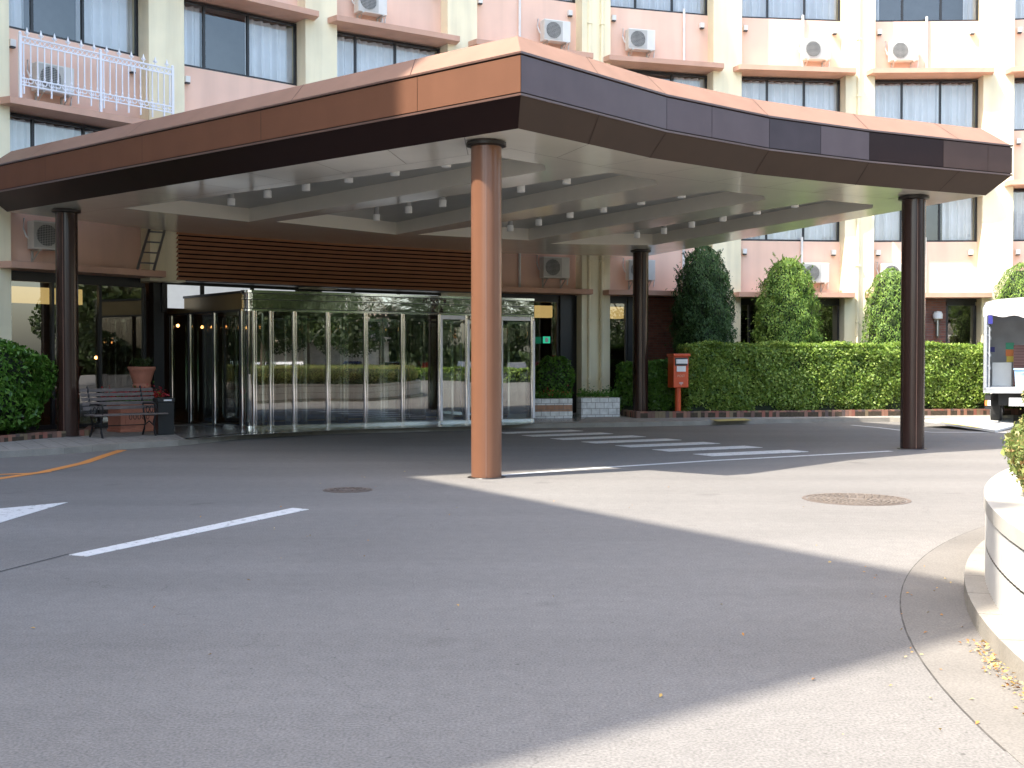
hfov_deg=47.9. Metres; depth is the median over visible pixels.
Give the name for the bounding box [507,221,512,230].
canopy downlight
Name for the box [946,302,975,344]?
shop window
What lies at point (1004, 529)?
round planter
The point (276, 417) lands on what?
door leaf
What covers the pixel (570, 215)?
canopy downlight
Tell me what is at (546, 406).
tiled planter
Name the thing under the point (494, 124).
entrance canopy
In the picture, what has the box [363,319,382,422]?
door leaf
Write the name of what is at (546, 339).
exit sign
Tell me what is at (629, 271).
air conditioner
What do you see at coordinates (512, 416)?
door leaf
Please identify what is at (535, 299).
shop window
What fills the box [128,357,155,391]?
terracotta urn
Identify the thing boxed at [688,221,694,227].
canopy downlight
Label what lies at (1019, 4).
window
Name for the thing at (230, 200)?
canopy downlight
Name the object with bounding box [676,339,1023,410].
box hedge
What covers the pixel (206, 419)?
door leaf
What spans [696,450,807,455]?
crosswalk stripe
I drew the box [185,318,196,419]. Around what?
door leaf
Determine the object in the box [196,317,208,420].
door leaf
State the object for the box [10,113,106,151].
window
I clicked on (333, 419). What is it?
door leaf
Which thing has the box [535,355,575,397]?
bushy plant
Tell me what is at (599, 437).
crosswalk stripe
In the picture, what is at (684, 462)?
edge line
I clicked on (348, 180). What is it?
canopy downlight
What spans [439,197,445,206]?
canopy downlight
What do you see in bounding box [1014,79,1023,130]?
window
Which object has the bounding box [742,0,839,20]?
window
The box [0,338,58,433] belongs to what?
leafy shrub
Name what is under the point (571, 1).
window
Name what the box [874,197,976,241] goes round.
window
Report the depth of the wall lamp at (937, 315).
32.95 m
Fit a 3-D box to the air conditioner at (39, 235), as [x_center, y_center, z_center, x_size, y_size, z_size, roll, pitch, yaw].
[-9.312,-2.874,23.163,0.360,0.872,0.965,1,1,40]
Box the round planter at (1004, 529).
[984,468,1023,637]
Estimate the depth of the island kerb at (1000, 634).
6.27 m
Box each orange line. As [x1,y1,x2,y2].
[0,450,124,478]
[0,471,48,474]
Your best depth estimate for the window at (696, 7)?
32.33 m
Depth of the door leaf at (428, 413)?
28.82 m
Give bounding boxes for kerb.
[0,417,1019,457]
[964,540,1023,682]
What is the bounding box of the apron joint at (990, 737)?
[900,526,1005,750]
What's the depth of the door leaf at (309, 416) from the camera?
27.07 m
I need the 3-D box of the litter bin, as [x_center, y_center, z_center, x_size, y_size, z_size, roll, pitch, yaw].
[-6.659,0.615,22.030,0.330,0.700,0.335,-1,1,-33]
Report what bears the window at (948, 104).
in the hotel building
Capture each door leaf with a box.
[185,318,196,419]
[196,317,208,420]
[204,316,246,421]
[208,316,220,422]
[221,315,233,423]
[234,314,247,423]
[244,315,264,424]
[248,313,263,425]
[255,318,301,419]
[284,316,306,423]
[302,318,341,418]
[330,317,347,422]
[343,319,379,417]
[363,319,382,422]
[366,317,387,417]
[382,319,400,421]
[385,321,421,416]
[405,318,425,420]
[423,321,461,415]
[437,320,452,419]
[507,322,528,418]
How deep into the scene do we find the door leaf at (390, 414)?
28.34 m
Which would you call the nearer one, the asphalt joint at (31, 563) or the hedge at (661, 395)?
the asphalt joint at (31, 563)
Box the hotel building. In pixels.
[0,0,1023,431]
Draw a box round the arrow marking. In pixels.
[0,502,67,522]
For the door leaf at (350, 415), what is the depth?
27.47 m
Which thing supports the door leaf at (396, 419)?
in the glass vestibule
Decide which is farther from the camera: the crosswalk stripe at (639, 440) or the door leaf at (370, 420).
the door leaf at (370, 420)
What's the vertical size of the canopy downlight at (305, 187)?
0.290 m
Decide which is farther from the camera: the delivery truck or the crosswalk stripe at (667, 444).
the delivery truck
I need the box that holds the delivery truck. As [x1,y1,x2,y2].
[983,297,1023,420]
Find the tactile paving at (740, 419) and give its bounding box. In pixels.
[710,418,749,420]
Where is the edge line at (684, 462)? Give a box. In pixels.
[502,451,889,474]
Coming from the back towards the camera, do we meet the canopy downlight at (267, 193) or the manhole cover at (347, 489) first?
the canopy downlight at (267, 193)
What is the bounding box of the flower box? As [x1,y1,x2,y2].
[100,381,169,432]
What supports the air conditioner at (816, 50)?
attached to the hotel building
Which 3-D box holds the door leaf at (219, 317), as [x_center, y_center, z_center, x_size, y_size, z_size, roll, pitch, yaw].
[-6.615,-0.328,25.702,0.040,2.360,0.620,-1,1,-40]
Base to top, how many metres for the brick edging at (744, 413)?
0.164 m
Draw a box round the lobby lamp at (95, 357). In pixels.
[94,289,96,358]
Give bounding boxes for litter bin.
[153,398,174,434]
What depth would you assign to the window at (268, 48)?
27.13 m
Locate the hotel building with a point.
(968, 72)
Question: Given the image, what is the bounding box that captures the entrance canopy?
[0,36,1012,478]
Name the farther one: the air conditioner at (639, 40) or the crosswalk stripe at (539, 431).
the air conditioner at (639, 40)
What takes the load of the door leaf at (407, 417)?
in the glass vestibule
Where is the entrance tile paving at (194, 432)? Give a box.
[174,414,586,439]
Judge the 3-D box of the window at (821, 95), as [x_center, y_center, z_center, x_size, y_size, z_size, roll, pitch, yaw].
[7.883,-7.975,33.033,3.045,1.480,0.343,0,1,-7]
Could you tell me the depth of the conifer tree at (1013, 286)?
31.31 m
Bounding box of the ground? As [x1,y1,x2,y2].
[0,417,1023,767]
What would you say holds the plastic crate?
on the delivery truck
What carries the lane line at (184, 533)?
on the ground
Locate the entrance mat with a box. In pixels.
[226,416,470,425]
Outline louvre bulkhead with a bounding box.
[176,232,470,292]
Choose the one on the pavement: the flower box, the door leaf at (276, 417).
the flower box
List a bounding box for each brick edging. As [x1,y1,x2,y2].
[0,425,94,441]
[620,409,1023,417]
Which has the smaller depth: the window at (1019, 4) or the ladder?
the ladder
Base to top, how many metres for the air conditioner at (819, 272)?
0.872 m
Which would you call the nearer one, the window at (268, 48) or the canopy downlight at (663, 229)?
the canopy downlight at (663, 229)
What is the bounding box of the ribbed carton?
[1013,345,1023,385]
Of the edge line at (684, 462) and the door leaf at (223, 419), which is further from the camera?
the door leaf at (223, 419)
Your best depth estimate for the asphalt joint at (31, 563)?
8.56 m
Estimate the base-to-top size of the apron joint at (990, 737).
0.052 m
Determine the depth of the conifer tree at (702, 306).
30.41 m
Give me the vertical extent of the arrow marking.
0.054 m
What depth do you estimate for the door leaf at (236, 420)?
24.96 m
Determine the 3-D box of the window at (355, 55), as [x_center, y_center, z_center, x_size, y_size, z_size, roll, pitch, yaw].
[-3.230,-7.896,29.041,3.044,1.480,0.331,-1,1,-32]
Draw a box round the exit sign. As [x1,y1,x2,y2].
[543,336,549,342]
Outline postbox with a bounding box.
[667,354,689,410]
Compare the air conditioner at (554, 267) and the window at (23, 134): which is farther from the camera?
the air conditioner at (554, 267)
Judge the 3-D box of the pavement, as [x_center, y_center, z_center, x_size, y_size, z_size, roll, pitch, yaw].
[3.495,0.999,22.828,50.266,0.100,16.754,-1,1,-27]
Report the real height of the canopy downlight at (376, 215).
0.290 m
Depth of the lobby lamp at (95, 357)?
28.46 m
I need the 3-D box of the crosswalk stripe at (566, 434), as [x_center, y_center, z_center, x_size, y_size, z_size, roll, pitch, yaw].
[1.146,1.058,23.548,1.905,0.054,0.470,-1,1,-29]
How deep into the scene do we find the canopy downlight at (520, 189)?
19.05 m
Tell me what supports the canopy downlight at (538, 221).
attached to the entrance canopy
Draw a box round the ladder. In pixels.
[136,229,165,269]
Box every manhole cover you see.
[323,487,372,492]
[802,493,910,505]
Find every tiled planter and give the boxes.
[535,387,572,417]
[576,383,619,416]
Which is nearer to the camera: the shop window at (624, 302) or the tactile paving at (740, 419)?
the tactile paving at (740, 419)
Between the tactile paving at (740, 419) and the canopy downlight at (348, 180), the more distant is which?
the tactile paving at (740, 419)
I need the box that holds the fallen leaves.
[31,483,1023,733]
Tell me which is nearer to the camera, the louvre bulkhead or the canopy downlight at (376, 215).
the canopy downlight at (376, 215)
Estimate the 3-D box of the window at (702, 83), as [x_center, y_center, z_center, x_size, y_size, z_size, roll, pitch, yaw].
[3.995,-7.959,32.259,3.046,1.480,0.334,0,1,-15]
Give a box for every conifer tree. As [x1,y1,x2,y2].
[663,245,741,353]
[745,252,830,343]
[860,267,900,343]
[993,262,1023,299]
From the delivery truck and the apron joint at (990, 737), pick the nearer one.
the apron joint at (990, 737)
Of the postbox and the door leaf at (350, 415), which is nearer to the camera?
the door leaf at (350, 415)
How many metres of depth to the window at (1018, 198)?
33.16 m
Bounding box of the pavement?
[0,413,1023,449]
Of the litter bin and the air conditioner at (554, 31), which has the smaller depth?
the litter bin
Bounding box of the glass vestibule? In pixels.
[166,290,534,428]
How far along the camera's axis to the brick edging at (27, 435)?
20.94 m
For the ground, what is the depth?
7.13 m
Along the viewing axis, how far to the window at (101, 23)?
24.53 m
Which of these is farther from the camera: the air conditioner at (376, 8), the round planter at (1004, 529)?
the air conditioner at (376, 8)
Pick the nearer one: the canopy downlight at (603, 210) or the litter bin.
the canopy downlight at (603, 210)
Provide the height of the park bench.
0.944 m
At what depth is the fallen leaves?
5.66 m
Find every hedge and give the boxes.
[614,358,674,411]
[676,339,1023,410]
[1000,391,1023,491]
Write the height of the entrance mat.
0.017 m
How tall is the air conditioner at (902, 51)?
0.872 m
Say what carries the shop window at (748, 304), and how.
in the hotel building
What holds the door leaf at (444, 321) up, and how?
in the glass vestibule
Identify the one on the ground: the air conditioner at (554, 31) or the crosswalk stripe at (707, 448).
the crosswalk stripe at (707, 448)
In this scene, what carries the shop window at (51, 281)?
in the hotel building
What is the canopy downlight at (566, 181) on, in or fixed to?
attached to the entrance canopy
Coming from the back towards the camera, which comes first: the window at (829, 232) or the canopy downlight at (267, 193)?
the window at (829, 232)
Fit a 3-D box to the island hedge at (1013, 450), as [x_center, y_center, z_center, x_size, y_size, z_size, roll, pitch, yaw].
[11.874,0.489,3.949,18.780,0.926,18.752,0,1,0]
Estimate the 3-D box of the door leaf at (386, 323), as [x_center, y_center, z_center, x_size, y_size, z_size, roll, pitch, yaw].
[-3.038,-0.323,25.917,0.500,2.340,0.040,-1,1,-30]
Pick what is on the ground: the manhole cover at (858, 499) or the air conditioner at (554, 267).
the manhole cover at (858, 499)
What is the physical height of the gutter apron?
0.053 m
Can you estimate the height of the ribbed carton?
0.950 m
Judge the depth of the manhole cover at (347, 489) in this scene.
13.38 m
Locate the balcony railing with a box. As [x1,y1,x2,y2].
[18,28,173,116]
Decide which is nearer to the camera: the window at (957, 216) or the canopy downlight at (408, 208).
the canopy downlight at (408, 208)
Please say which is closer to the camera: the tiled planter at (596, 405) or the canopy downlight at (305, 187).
the canopy downlight at (305, 187)
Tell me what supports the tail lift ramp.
on the pavement
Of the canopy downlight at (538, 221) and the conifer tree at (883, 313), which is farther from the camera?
the conifer tree at (883, 313)
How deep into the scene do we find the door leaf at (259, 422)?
24.08 m
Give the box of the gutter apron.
[901,526,1023,765]
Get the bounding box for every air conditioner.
[23,218,54,261]
[26,60,73,105]
[352,0,386,22]
[536,255,569,287]
[537,19,569,49]
[622,28,654,57]
[622,258,654,289]
[798,39,829,66]
[803,263,828,291]
[876,262,900,280]
[885,40,918,67]
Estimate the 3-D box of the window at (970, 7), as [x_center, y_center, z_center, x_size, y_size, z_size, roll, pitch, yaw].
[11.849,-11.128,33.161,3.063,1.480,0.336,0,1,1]
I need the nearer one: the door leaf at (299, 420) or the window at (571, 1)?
the door leaf at (299, 420)
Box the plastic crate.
[1013,368,1023,386]
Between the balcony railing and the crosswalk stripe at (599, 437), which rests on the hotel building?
the balcony railing
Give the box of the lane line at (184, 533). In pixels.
[70,508,308,556]
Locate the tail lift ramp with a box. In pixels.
[925,415,1012,431]
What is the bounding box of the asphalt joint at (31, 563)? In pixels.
[0,554,66,571]
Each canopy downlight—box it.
[227,194,234,205]
[263,189,271,197]
[302,183,309,191]
[344,178,352,182]
[373,207,379,220]
[390,171,399,175]
[405,202,411,213]
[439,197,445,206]
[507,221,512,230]
[517,185,524,192]
[535,217,541,225]
[562,178,570,184]
[566,212,573,217]
[600,207,606,212]
[634,230,639,237]
[661,226,666,233]
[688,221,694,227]
[719,216,726,221]
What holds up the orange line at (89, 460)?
on the ground
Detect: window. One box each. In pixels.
[9,0,137,55]
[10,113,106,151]
[11,275,146,430]
[184,0,296,85]
[337,32,439,76]
[502,297,558,356]
[556,0,574,2]
[610,300,627,361]
[611,0,706,15]
[629,70,706,88]
[741,222,838,241]
[741,302,838,343]
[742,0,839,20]
[742,77,839,111]
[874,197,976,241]
[875,0,978,21]
[875,80,977,127]
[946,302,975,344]
[1013,189,1023,240]
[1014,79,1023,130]
[1015,0,1023,19]
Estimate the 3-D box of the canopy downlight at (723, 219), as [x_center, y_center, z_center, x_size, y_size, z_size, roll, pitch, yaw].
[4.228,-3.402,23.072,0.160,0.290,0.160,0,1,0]
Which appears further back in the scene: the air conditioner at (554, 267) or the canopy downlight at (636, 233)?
the air conditioner at (554, 267)
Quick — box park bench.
[80,386,167,437]
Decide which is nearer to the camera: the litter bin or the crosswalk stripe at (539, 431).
the litter bin
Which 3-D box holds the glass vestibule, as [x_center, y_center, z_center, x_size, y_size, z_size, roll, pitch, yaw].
[-3.750,-0.564,26.783,7.622,2.852,3.985,-1,1,-30]
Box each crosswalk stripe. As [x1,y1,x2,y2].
[502,430,578,433]
[523,432,611,436]
[550,435,644,439]
[586,438,676,442]
[615,442,719,446]
[652,446,762,451]
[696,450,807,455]
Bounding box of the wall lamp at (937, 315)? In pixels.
[933,311,942,337]
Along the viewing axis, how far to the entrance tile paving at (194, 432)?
23.86 m
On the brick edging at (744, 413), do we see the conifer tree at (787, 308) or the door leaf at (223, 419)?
the conifer tree at (787, 308)
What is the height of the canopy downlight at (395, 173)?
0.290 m
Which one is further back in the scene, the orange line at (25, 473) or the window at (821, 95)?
the window at (821, 95)
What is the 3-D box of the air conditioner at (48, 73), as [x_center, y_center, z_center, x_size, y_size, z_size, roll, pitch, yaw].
[-9.244,-6.025,23.181,0.360,0.872,0.965,1,1,40]
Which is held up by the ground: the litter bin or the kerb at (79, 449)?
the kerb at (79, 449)
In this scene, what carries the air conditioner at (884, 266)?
attached to the hotel building
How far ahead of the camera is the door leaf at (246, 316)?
24.60 m

